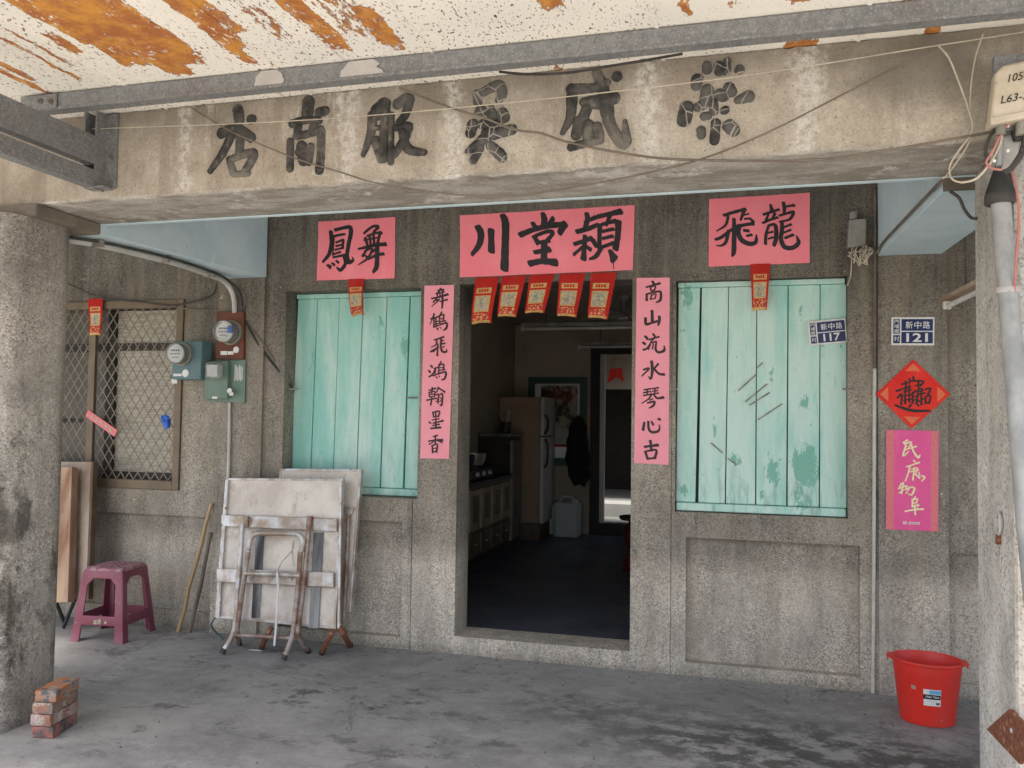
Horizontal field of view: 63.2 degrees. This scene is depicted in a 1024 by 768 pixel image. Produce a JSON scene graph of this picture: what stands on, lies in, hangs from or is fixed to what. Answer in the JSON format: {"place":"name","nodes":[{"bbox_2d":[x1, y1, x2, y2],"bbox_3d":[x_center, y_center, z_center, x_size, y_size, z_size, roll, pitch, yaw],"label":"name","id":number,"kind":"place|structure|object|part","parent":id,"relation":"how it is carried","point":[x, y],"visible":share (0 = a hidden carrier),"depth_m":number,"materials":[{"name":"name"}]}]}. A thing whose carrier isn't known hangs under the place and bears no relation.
{"place":"outdoors","nodes":[
{"label":"outdoors","id":0,"kind":"place"},
{"bbox_2d":[0,616,979,767],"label":"porch floor","id":1,"kind":"structure","parent":0,"point":[341,725],"depth_m":4.13,"materials":[{"name":"concrete"}]},
{"bbox_2d":[32,712,77,737],"bbox_3d":[-2.123,1.583,3.874,0.100,0.052,0.208,1,-2,2],"label":"brick","id":2,"kind":"object","parent":1,"relation":"on","point":[55,730],"visible":0.73,"depth_m":3.78,"materials":[{"name":"red brick"}]},
{"bbox_2d":[30,701,78,726],"bbox_3d":[-2.125,1.529,3.874,0.102,0.052,0.207,1,-2,7],"label":"brick","id":3,"kind":"object","parent":2,"relation":"on","point":[49,720],"visible":0.72,"depth_m":3.79,"materials":[{"name":"brick"}]},
{"bbox_2d":[32,689,77,713],"bbox_3d":[-2.125,1.476,3.878,0.102,0.052,0.207,1,-2,3],"label":"brick","id":4,"kind":"object","parent":3,"relation":"on","point":[47,707],"visible":0.63,"depth_m":3.79,"materials":[{"name":"brick"}]},
{"bbox_2d":[35,677,78,701],"bbox_3d":[-2.116,1.423,3.879,0.101,0.052,0.208,1,-2,0],"label":"brick","id":5,"kind":"object","parent":4,"relation":"on","point":[57,689],"visible":1,"depth_m":3.83,"materials":[{"name":"orange brick"}]},
{"bbox_2d":[56,467,77,602],"bbox_3d":[-3.226,1.038,5.751,0.627,0.933,0.220,0,-2,15],"label":"wooden table","id":6,"kind":"object","parent":1,"relation":"on","point":[67,539],"visible":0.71,"depth_m":5.68,"materials":[{"name":"brown wood"}]},
{"bbox_2d":[56,462,97,628],"bbox_3d":[-3.255,1.106,5.848,0.881,1.128,0.213,0,-2,15],"label":"wooden table","id":7,"kind":"object","parent":1,"relation":"on","point":[86,512],"visible":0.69,"depth_m":5.77,"materials":[{"name":"brown wood"}]},
{"bbox_2d":[69,561,155,643],"bbox_3d":[-2.643,1.438,5.545,0.381,0.476,0.381,0,-2,8],"label":"plastic stool","id":8,"kind":"object","parent":1,"relation":"on","point":[118,574],"visible":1,"depth_m":5.42,"materials":[{"name":"plastic"}]},
{"bbox_2d":[176,503,212,631],"bbox_3d":[-2.152,1.243,5.651,0.227,0.875,0.029,1,-2,0],"label":"bamboo pole","id":9,"kind":"object","parent":1,"relation":"on","point":[186,599],"visible":1,"depth_m":5.64,"materials":[{"name":"brown wood"}]},
{"bbox_2d":[187,532,211,632],"bbox_3d":[-2.117,1.346,5.650,0.150,0.677,0.028,1,-2,-1],"label":"wooden stick","id":10,"kind":"object","parent":1,"relation":"on","point":[194,611],"visible":1,"depth_m":5.64,"materials":[{"name":"brown wood"}]},
{"bbox_2d":[210,617,222,639],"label":"cable","id":11,"kind":"object","parent":1,"relation":"on","point":[213,629],"visible":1,"depth_m":5.45,"materials":[{"name":"grey plastic"}]},
{"bbox_2d":[215,478,352,660],"bbox_3d":[-1.449,1.138,5.251,0.993,1.086,0.427,0,-2,15],"label":"folding table","id":12,"kind":"object","parent":1,"relation":"on","point":[265,522],"visible":1,"depth_m":5.25,"materials":[{"name":"painted wood"},{"name":"rusty painted steel"}]},
{"bbox_2d":[273,572,278,645],"bbox_3d":[-1.437,1.371,5.085,0.024,0.424,0.111,1,-2,-12],"label":"string","id":13,"kind":"object","parent":12,"relation":"hanging from","point":[277,606],"visible":1,"depth_m":5.08,"materials":[{"name":"white fabric"}]},
{"bbox_2d":[277,540,294,571],"bbox_3d":[-1.391,1.067,5.156,0.118,0.198,0.041,0,-2,11],"label":"wire","id":14,"kind":"object","parent":12,"relation":"attached to","point":[293,543],"visible":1,"depth_m":5.15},
{"bbox_2d":[279,468,363,640],"bbox_3d":[-1.280,1.113,5.330,0.608,1.137,0.260,0,-2,15],"label":"folding table","id":15,"kind":"object","parent":1,"relation":"on","point":[353,478],"visible":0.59,"depth_m":5.31,"materials":[{"name":"painted wood"},{"name":"rusted metal"}]},
{"bbox_2d":[80,632,970,767],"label":"floor grit","id":16,"kind":"object","parent":1,"relation":"on","point":[575,691],"visible":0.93,"depth_m":4.49,"materials":[{"name":"gravel"}]},
{"bbox_2d":[886,650,968,727],"bbox_3d":[2.076,1.525,4.166,0.311,0.309,0.322,2,-3,-29],"label":"bucket","id":17,"kind":"object","parent":1,"relation":"on","point":[927,683],"visible":1,"depth_m":4.07,"materials":[{"name":"red plastic"}]},
{"bbox_2d":[990,202,1023,603],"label":"drain pipe","id":18,"kind":"object","parent":1,"relation":"on","point":[1011,331],"visible":0.94,"depth_m":2.68,"materials":[{"name":"white plastic"}]},
{"bbox_2d":[984,167,1016,207],"bbox_3d":[1.665,-0.689,2.843,0.097,0.154,0.097,0,-2,15],"label":"pipe funnel","id":19,"kind":"object","parent":18,"relation":"on","point":[1000,187],"visible":0.75,"depth_m":2.81,"materials":[{"name":"black plastic"}]},
{"bbox_2d":[1011,171,1019,291],"bbox_3d":[1.642,-0.449,2.714,0.008,0.509,0.071,0,-2,15],"label":"wire","id":20,"kind":"object","parent":18,"relation":"attached to","point":[1018,226],"visible":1,"depth_m":2.70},
{"bbox_2d":[604,517,627,522],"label":"yard floor","id":21,"kind":"structure","parent":0,"point":[613,519],"depth_m":11.18,"materials":[{"name":"concrete"}]},
{"bbox_2d":[604,489,630,516],"bbox_3d":[2.981,1.917,12.900,11.000,0.350,3.400,0,-2,15],"label":"yard step","id":22,"kind":"object","parent":21,"relation":"on","point":[617,503],"depth_m":11.77,"materials":[{"name":"concrete"}]},
{"bbox_2d":[619,514,630,572],"bbox_3d":[1.124,1.456,7.614,0.290,0.497,0.290,0,-2,15],"label":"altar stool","id":23,"kind":"object","parent":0,"point":[625,567],"visible":0.43,"depth_m":7.56,"materials":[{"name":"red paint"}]},
{"label":"street","id":24,"kind":"structure","parent":0,"visible":0},
{"bbox_2d":[0,25,1023,767],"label":"shophouse","id":25,"kind":"structure","parent":24,"relation":"on","point":[750,551],"depth_m":4.75,"materials":[{"name":"concrete"}]},
{"bbox_2d":[88,298,102,334],"bbox_3d":[-3.017,-0.485,6.023,0.132,0.270,0.013,0,-2,15],"label":"luck strip","id":26,"kind":"object","parent":25,"relation":"attached to","point":[95,311],"visible":1,"depth_m":6.02,"materials":[{"name":"red paper"}]},
{"bbox_2d":[85,410,117,436],"bbox_3d":[-2.946,0.281,5.974,0.284,0.188,0.009,0,-2,15],"label":"paper scrap","id":27,"kind":"object","parent":25,"relation":"attached to","point":[101,423],"visible":1,"depth_m":5.97,"materials":[{"name":"pink paper"}]},
{"bbox_2d":[61,299,184,489],"bbox_3d":[-2.977,0.073,6.084,1.401,1.341,0.156,0,-2,15],"label":"barred window","id":28,"kind":"structure","parent":25,"relation":"in","point":[122,375],"depth_m":6.04,"materials":[{"name":"brown metal"}]},
{"bbox_2d":[68,283,217,305],"bbox_3d":[-2.676,-0.656,5.937,1.314,0.218,0.027,0,-2,14],"label":"cable","id":29,"kind":"object","parent":25,"relation":"attached to","point":[147,302],"visible":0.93,"depth_m":5.91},
{"bbox_2d":[69,239,236,312],"bbox_3d":[-2.083,-0.629,5.017,0.145,0.239,1.422,0,-2,19],"label":"conduit pipe","id":30,"kind":"object","parent":25,"relation":"attached to","point":[226,283],"visible":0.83,"depth_m":4.97,"materials":[{"name":"white plastic"}]},
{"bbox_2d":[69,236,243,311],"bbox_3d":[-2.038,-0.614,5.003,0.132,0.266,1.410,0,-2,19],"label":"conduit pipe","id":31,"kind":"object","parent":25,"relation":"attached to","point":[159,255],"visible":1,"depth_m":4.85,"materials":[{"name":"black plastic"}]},
{"bbox_2d":[161,414,170,428],"bbox_3d":[-2.435,0.265,5.858,0.071,0.107,0.050,0,-2,15],"label":"plastic bag","id":32,"kind":"object","parent":25,"relation":"attached to","point":[166,420],"visible":1,"depth_m":5.84,"materials":[{"name":"blue plastic"}]},
{"bbox_2d":[165,341,211,383],"bbox_3d":[-2.214,-0.149,5.661,0.258,0.289,0.207,0,-2,15],"label":"electric meter","id":33,"kind":"object","parent":25,"relation":"attached to","point":[188,360],"visible":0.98,"depth_m":5.65,"materials":[{"name":"blue metal"}]},
{"bbox_2d":[181,307,217,310],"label":"cable","id":34,"kind":"object","parent":25,"relation":"attached to","point":[198,309],"visible":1,"depth_m":5.82,"materials":[{"name":"grey plastic"}]},
{"bbox_2d":[204,360,245,402],"bbox_3d":[-1.963,-0.019,5.634,0.305,0.292,0.121,0,-2,15],"label":"electrical box","id":35,"kind":"object","parent":25,"relation":"attached to","point":[225,381],"visible":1,"depth_m":5.64,"materials":[{"name":"green metal"}]},
{"bbox_2d":[212,312,245,358],"bbox_3d":[-1.935,-0.334,5.616,0.220,0.325,0.167,0,-2,15],"label":"electric meter","id":36,"kind":"object","parent":25,"relation":"attached to","point":[229,332],"visible":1,"depth_m":5.64,"materials":[{"name":"brown metal"}]},
{"bbox_2d":[227,403,230,477],"bbox_3d":[-1.923,0.525,5.648,0.027,0.796,0.022,0,-2,15],"label":"conduit pipe","id":37,"kind":"object","parent":25,"relation":"attached to","point":[229,441],"visible":0.56,"depth_m":5.64,"materials":[{"name":"white plastic"}]},
{"bbox_2d":[239,290,246,311],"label":"cable","id":38,"kind":"object","parent":25,"relation":"attached to","point":[245,300],"visible":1,"depth_m":5.66,"materials":[{"name":"black rubber"}]},
{"bbox_2d":[245,320,294,390],"bbox_3d":[-1.644,-0.192,5.642,0.350,0.479,0.066,1,-2,-4],"label":"cable","id":39,"kind":"object","parent":25,"relation":"attached to","point":[265,354],"visible":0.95,"depth_m":5.64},
{"bbox_2d":[248,323,293,385],"bbox_3d":[-1.642,-0.204,5.650,0.325,0.430,0.060,1,-2,-6],"label":"cable","id":40,"kind":"object","parent":25,"relation":"attached to","point":[267,349],"visible":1,"depth_m":5.63,"materials":[{"name":"black rubber"}]},
{"bbox_2d":[289,291,420,496],"bbox_3d":[-1.049,0.059,5.569,0.983,1.351,0.166,0,-2,15],"label":"shutter window","id":41,"kind":"structure","parent":25,"relation":"in","point":[357,378],"depth_m":5.60,"materials":[{"name":"teal paint"}]},
{"bbox_2d":[317,217,394,279],"bbox_3d":[-1.030,-0.889,5.497,0.562,0.402,0.008,0,-2,15],"label":"paper banner","id":42,"kind":"object","parent":25,"relation":"attached to","point":[357,249],"visible":1,"depth_m":5.50,"materials":[{"name":"pink paper"}]},
{"bbox_2d":[348,279,363,316],"bbox_3d":[-1.030,-0.567,5.468,0.119,0.253,0.045,0,-2,15],"label":"luck strip","id":43,"kind":"object","parent":25,"relation":"attached to","point":[355,287],"visible":1,"depth_m":5.46,"materials":[{"name":"red paper"}]},
{"bbox_2d":[420,285,453,458],"bbox_3d":[-0.478,-0.079,5.311,0.211,1.108,0.009,0,-2,15],"label":"paper couplet","id":44,"kind":"object","parent":25,"relation":"attached to","point":[437,365],"visible":1,"depth_m":5.31,"materials":[{"name":"pink paper"}]},
{"bbox_2d":[471,277,498,324],"bbox_3d":[-0.173,-0.524,5.223,0.169,0.297,0.046,0,-2,15],"label":"luck strip","id":45,"kind":"object","parent":25,"relation":"attached to","point":[484,297],"visible":1,"depth_m":5.22,"materials":[{"name":"red paper"}]},
{"bbox_2d":[468,473,512,570],"bbox_3d":[-0.374,1.298,7.979,0.411,0.800,1.440,0,-2,15],"label":"kitchen cabinet","id":46,"kind":"object","parent":25,"relation":"on","point":[489,520],"visible":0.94,"depth_m":7.85,"materials":[{"name":"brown wood"}]},
{"bbox_3d":[-0.332,1.127,7.435,0.025,0.360,0.300,0,-2,15],"label":"door","id":47,"kind":"part","parent":46,"relation":"part of","materials":[{"name":"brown wood"}]},
{"bbox_2d":[469,453,492,480],"bbox_3d":[-0.409,0.775,7.856,0.335,0.232,0.700,0,-2,15],"label":"gas stove","id":48,"kind":"object","parent":46,"relation":"on","point":[477,470],"visible":0.52,"depth_m":7.85,"materials":[{"name":"black metal"}]},
{"bbox_3d":[-0.242,1.142,7.768,0.025,0.360,0.300,0,-2,15],"label":"door","id":49,"kind":"part","parent":46,"relation":"part of","materials":[{"name":"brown wood"}]},
{"bbox_3d":[-0.151,1.156,8.101,0.025,0.360,0.300,0,-2,15],"label":"door","id":50,"kind":"part","parent":46,"relation":"part of","materials":[{"name":"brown wood"}]},
{"bbox_3d":[-0.061,1.171,8.433,0.025,0.360,0.300,0,-2,15],"label":"door","id":51,"kind":"part","parent":46,"relation":"part of","materials":[{"name":"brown wood"}]},
{"bbox_2d":[477,433,523,549],"bbox_3d":[-0.125,1.135,8.945,0.385,1.210,0.480,0,-2,15],"label":"side cupboard","id":52,"kind":"object","parent":25,"relation":"on","point":[503,451],"visible":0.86,"depth_m":8.77,"materials":[{"name":"brown wood"}]},
{"bbox_2d":[499,410,510,432],"bbox_3d":[-0.071,0.403,8.942,0.132,0.250,0.108,0,-2,15],"label":"tool jar","id":53,"kind":"object","parent":52,"relation":"on","point":[506,427],"visible":1,"depth_m":8.90,"materials":[{"name":"black plastic"}]},
{"bbox_3d":[0.049,1.122,8.924,0.018,1.040,0.350,0,-2,15],"label":"door","id":54,"kind":"part","parent":52,"relation":"part of","materials":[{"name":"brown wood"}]},
{"bbox_2d":[0,0,1023,191],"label":"awning","id":55,"kind":"object","parent":25,"relation":"attached to","point":[97,65],"visible":0.89,"depth_m":3.07,"materials":[{"name":"metal"}]},
{"bbox_2d":[499,52,682,75],"bbox_3d":[0.289,-1.203,3.158,0.704,0.040,0.010,0,-2,15],"label":"cable","id":56,"kind":"object","parent":55,"relation":"hanging from","point":[594,68],"visible":1,"depth_m":3.15,"materials":[{"name":"black rubber"}]},
{"bbox_2d":[498,275,526,316],"bbox_3d":[-0.003,-0.546,5.179,0.180,0.261,0.044,0,-2,15],"label":"luck strip","id":57,"kind":"object","parent":25,"relation":"attached to","point":[511,288],"visible":1,"depth_m":5.17,"materials":[{"name":"red paper"}]},
{"bbox_2d":[499,397,554,540],"bbox_3d":[0.200,0.967,9.741,0.583,1.620,0.630,0,-2,15],"label":"refrigerator","id":58,"kind":"object","parent":25,"relation":"on","point":[532,419],"visible":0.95,"depth_m":9.46,"materials":[{"name":"metal"}]},
{"bbox_3d":[0.409,1.100,9.693,0.046,0.975,0.600,0,-2,15],"label":"door","id":59,"kind":"part","parent":58,"relation":"part of","materials":[{"name":"grey metal"}]},
{"bbox_3d":[0.419,0.378,9.722,0.046,0.440,0.600,0,-2,15],"label":"door","id":60,"kind":"part","parent":58,"relation":"part of","materials":[{"name":"grey metal"}]},
{"bbox_2d":[525,274,554,313],"bbox_3d":[0.168,-0.558,5.130,0.183,0.242,0.043,0,-2,15],"label":"luck strip","id":61,"kind":"object","parent":25,"relation":"attached to","point":[539,288],"visible":1,"depth_m":5.13,"materials":[{"name":"red paper"}]},
{"bbox_2d":[460,205,634,276],"bbox_3d":[0.202,-0.879,5.162,1.111,0.405,0.010,0,-2,15],"label":"paper banner","id":62,"kind":"object","parent":25,"relation":"attached to","point":[593,239],"visible":1,"depth_m":5.16,"materials":[{"name":"pink paper"}]},
{"bbox_2d":[549,497,559,534],"bbox_3d":[0.500,1.568,9.949,0.262,0.444,0.208,0,-2,15],"label":"water jug","id":63,"kind":"object","parent":25,"relation":"on","point":[551,525],"visible":0.2,"depth_m":9.85,"materials":[{"name":"plastic"}]},
{"bbox_2d":[92,31,1023,128],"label":"cord","id":64,"kind":"object","parent":25,"relation":"attached to","point":[582,94],"visible":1,"depth_m":3.22,"materials":[{"name":"beige plastic"}]},
{"bbox_2d":[528,377,587,465],"bbox_3d":[0.552,0.451,10.103,0.730,1.070,0.050,0,-2,15],"label":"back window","id":65,"kind":"structure","parent":25,"relation":"in","point":[534,383],"depth_m":10.07,"materials":[{"name":"green"}]},
{"bbox_2d":[541,386,576,446],"bbox_3d":[0.565,0.389,10.063,0.451,0.736,0.006,0,-2,15],"label":"wall calendar","id":66,"kind":"object","parent":25,"relation":"attached to","point":[565,397],"depth_m":10.05,"materials":[{"name":"beige paper"}]},
{"bbox_2d":[189,49,929,196],"bbox_3d":[0.011,-0.993,3.323,3.026,0.496,0.007,0,-2,15],"label":"cable","id":67,"kind":"object","parent":25,"relation":"attached to","point":[850,90],"visible":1,"depth_m":3.24,"materials":[{"name":"grey rubber"}]},
{"bbox_2d":[553,495,581,537],"bbox_3d":[0.650,1.541,9.733,0.310,0.484,0.248,0,-2,15],"label":"water jug","id":68,"kind":"object","parent":25,"relation":"on","point":[567,519],"visible":1,"depth_m":9.62,"materials":[{"name":"plastic"}]},
{"bbox_2d":[557,273,584,317],"bbox_3d":[0.357,-0.542,5.074,0.170,0.272,0.043,0,-2,15],"label":"luck strip","id":69,"kind":"object","parent":25,"relation":"attached to","point":[570,289],"visible":1,"depth_m":5.08,"materials":[{"name":"red paper"}]},
{"bbox_2d":[521,304,631,330],"bbox_3d":[0.782,-0.663,8.036,1.425,0.285,0.060,0,-2,15],"label":"tube lamp","id":70,"kind":"object","parent":25,"relation":"hanging from","point":[579,325],"visible":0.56,"depth_m":8.06,"materials":[{"name":"grey metal"}]},
{"bbox_2d":[565,414,590,486],"bbox_3d":[0.784,0.782,9.935,0.314,0.866,0.164,0,-2,15],"label":"hanging coat","id":71,"kind":"object","parent":25,"relation":"hanging from","point":[577,458],"visible":1,"depth_m":9.88,"materials":[{"name":"black fabric"}]},
{"bbox_2d":[577,415,589,431],"bbox_3d":[0.882,0.474,10.002,0.260,0.190,0.006,0,-2,15],"label":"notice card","id":72,"kind":"object","parent":25,"relation":"attached to","point":[588,423],"visible":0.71,"depth_m":9.99,"materials":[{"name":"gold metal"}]},
{"bbox_2d":[588,272,616,319],"bbox_3d":[0.541,-0.532,5.024,0.170,0.286,0.046,0,-2,15],"label":"luck strip","id":73,"kind":"object","parent":25,"relation":"attached to","point":[601,290],"visible":1,"depth_m":5.03,"materials":[{"name":"red paper"}]},
{"bbox_2d":[578,329,631,348],"bbox_3d":[1.212,-0.573,9.364,0.938,0.345,0.060,0,-2,15],"label":"tube lamp","id":74,"kind":"object","parent":25,"relation":"hanging from","point":[619,344],"visible":0.55,"depth_m":9.38,"materials":[{"name":"grey metal"}]},
{"bbox_2d":[578,295,631,321],"bbox_3d":[1.054,-0.708,7.614,1.078,0.220,1.028,0,-2,15],"label":"ceiling fan","id":75,"kind":"object","parent":25,"relation":"attached to","point":[615,314],"visible":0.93,"depth_m":7.69,"materials":[{"name":"grey metal"}]},
{"bbox_2d":[608,355,623,382],"bbox_3d":[1.614,-0.322,12.960,0.250,0.620,0.010,0,-2,15],"label":"hanging charm","id":76,"kind":"object","parent":25,"relation":"hanging from","point":[615,373],"visible":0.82,"depth_m":12.95,"materials":[{"name":"red fabric"}]},
{"bbox_2d":[634,277,669,464],"bbox_3d":[0.833,-0.080,4.956,0.204,1.114,0.008,0,-2,15],"label":"paper couplet","id":77,"kind":"object","parent":25,"relation":"attached to","point":[651,438],"visible":1,"depth_m":4.96,"materials":[{"name":"pink paper"}]},
{"bbox_2d":[399,87,990,161],"bbox_3d":[0.675,-1.019,3.138,2.378,0.422,0.009,0,-2,15],"label":"cable","id":78,"kind":"object","parent":25,"relation":"attached to","point":[714,160],"visible":0.95,"depth_m":3.12,"materials":[{"name":"grey rubber"}]},
{"bbox_2d":[709,193,809,266],"bbox_3d":[1.429,-0.892,4.829,0.562,0.407,0.009,0,-2,15],"label":"paper banner","id":79,"kind":"object","parent":25,"relation":"attached to","point":[769,229],"visible":1,"depth_m":4.83,"materials":[{"name":"pink paper"}]},
{"bbox_2d":[750,264,769,310],"bbox_3d":[1.432,-0.558,4.804,0.111,0.274,0.013,0,-2,15],"label":"luck strip","id":80,"kind":"object","parent":25,"relation":"attached to","point":[760,273],"visible":1,"depth_m":4.80,"materials":[{"name":"red paper"}]},
{"bbox_2d":[669,278,854,516],"bbox_3d":[1.429,0.071,4.846,1.040,1.354,0.111,0,-2,15],"label":"shutter window","id":81,"kind":"structure","parent":25,"relation":"in","point":[761,409],"depth_m":4.85,"materials":[{"name":"teal paint"}]},
{"bbox_2d":[808,318,846,345],"bbox_3d":[1.801,-0.297,4.755,0.214,0.155,0.005,0,-2,15],"label":"house number plate","id":82,"kind":"object","parent":25,"relation":"attached to","point":[830,331],"visible":1,"depth_m":4.75,"materials":[{"name":"blue metal"}]},
{"bbox_2d":[846,211,873,265],"bbox_3d":[1.944,-0.807,4.652,0.140,0.310,0.076,0,-2,15],"label":"junction box","id":83,"kind":"object","parent":25,"relation":"attached to","point":[856,233],"visible":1,"depth_m":4.63,"materials":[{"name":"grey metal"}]},
{"bbox_2d":[847,251,852,285],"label":"cable","id":84,"kind":"object","parent":83,"relation":"attached to","point":[850,270],"visible":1,"depth_m":4.68,"materials":[{"name":"beige plastic"}]},
{"bbox_2d":[871,369,876,693],"bbox_3d":[1.996,0.803,4.596,0.036,1.779,0.021,0,-2,15],"label":"conduit pipe","id":85,"kind":"object","parent":25,"relation":"attached to","point":[873,534],"visible":1,"depth_m":4.59,"materials":[{"name":"white plastic"}]},
{"bbox_2d":[873,189,876,368],"bbox_3d":[2.025,-0.588,4.649,0.024,1.006,0.018,0,-2,15],"label":"conduit pipe","id":86,"kind":"object","parent":25,"relation":"attached to","point":[874,273],"visible":1,"depth_m":4.64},
{"bbox_2d":[866,178,944,254],"bbox_3d":[1.842,-0.766,3.924,0.061,0.042,1.464,0,-2,12],"label":"cable","id":87,"kind":"object","parent":25,"relation":"attached to","point":[939,182],"visible":0.99,"depth_m":3.83,"materials":[{"name":"black rubber"}]},
{"bbox_2d":[886,430,938,530],"bbox_3d":[2.180,0.524,4.538,0.267,0.544,0.004,0,-2,15],"label":"wall poster","id":88,"kind":"object","parent":25,"relation":"attached to","point":[912,479],"depth_m":4.54,"materials":[{"name":"paper"}]},
{"bbox_2d":[891,317,933,344],"bbox_3d":[2.198,-0.290,4.570,0.218,0.158,0.005,0,-2,15],"label":"house number plate","id":89,"kind":"object","parent":25,"relation":"attached to","point":[912,330],"visible":1,"depth_m":4.57,"materials":[{"name":"blue metal"}]},
{"bbox_2d":[876,359,949,428],"bbox_3d":[2.191,0.054,4.556,0.374,0.380,0.005,0,-2,15],"label":"diamond charm","id":90,"kind":"object","parent":25,"relation":"attached to","point":[912,393],"visible":1,"depth_m":4.55,"materials":[{"name":"red paper"}]},
{"bbox_2d":[939,237,975,309],"bbox_3d":[2.230,-0.710,4.092,0.070,0.627,0.507,1,-2,6],"label":"tube lamp","id":91,"kind":"object","parent":25,"relation":"hanging from","point":[965,292],"visible":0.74,"depth_m":4.13,"materials":[{"name":"white glass"}]},
{"bbox_2d":[942,34,983,178],"bbox_3d":[1.570,-0.966,2.902,0.136,0.502,0.005,0,-2,15],"label":"cord","id":92,"kind":"object","parent":25,"relation":"attached to","point":[969,105],"visible":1,"depth_m":2.90,"materials":[{"name":"beige plastic"}]},
{"bbox_2d":[949,190,977,219],"bbox_3d":[1.766,-0.699,3.257,0.103,0.130,0.027,-1,-3,33],"label":"cable","id":93,"kind":"object","parent":25,"relation":"attached to","point":[959,198],"visible":1,"depth_m":3.26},
{"bbox_2d":[938,46,994,182],"bbox_3d":[1.593,-0.941,2.886,0.211,0.493,0.006,0,-2,15],"label":"cord","id":94,"kind":"object","parent":25,"relation":"attached to","point":[962,91],"visible":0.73,"depth_m":2.89,"materials":[{"name":"beige plastic"}]},
{"bbox_2d":[994,505,1002,544],"bbox_3d":[1.709,0.494,2.923,0.016,0.137,0.065,0,-2,15],"label":"pipe clamp","id":95,"kind":"object","parent":25,"relation":"attached to","point":[998,531],"visible":1,"depth_m":2.92,"materials":[{"name":"white metal"}]},
{"bbox_2d":[985,53,1023,135],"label":"service box","id":96,"kind":"object","parent":25,"relation":"attached to","point":[1006,103],"visible":0.98,"depth_m":2.75,"materials":[{"name":"metal"}]},
{"bbox_2d":[961,135,1002,183],"bbox_3d":[1.576,-0.768,2.795,0.129,0.186,0.008,0,-2,15],"label":"wire","id":97,"kind":"object","parent":96,"relation":"attached to","point":[990,162],"visible":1,"depth_m":2.79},
{"bbox_2d":[984,128,994,163],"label":"cable","id":98,"kind":"object","parent":96,"relation":"attached to","point":[987,143],"visible":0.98,"depth_m":2.80,"materials":[{"name":"black rubber"}]},
{"bbox_2d":[985,123,1010,170],"bbox_3d":[1.646,-0.814,2.773,0.130,0.210,0.008,0,-2,15],"label":"wire","id":99,"kind":"object","parent":96,"relation":"attached to","point":[990,155],"visible":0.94,"depth_m":2.78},
{"bbox_2d":[1002,135,1023,174],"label":"cable","id":100,"kind":"object","parent":96,"relation":"attached to","point":[1015,162],"visible":1,"depth_m":2.77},
{"bbox_2d":[987,709,1023,763],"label":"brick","id":101,"kind":"object","parent":25,"relation":"attached to","point":[1006,729],"visible":1,"depth_m":2.76,"materials":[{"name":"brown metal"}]},
{"bbox_2d":[993,125,1021,169],"bbox_3d":[1.667,-0.794,2.804,0.106,0.142,0.068,0,-2,15],"label":"cable joint","id":102,"kind":"object","parent":25,"relation":"attached to","point":[1007,153],"visible":0.73,"depth_m":2.81,"materials":[{"name":"white plastic"}]},
{"bbox_2d":[996,286,1020,294],"bbox_3d":[1.651,-0.309,2.773,0.080,0.022,0.104,0,-2,15],"label":"pipe clamp","id":103,"kind":"object","parent":25,"relation":"attached to","point":[1004,289],"visible":0.7,"depth_m":2.73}
]}

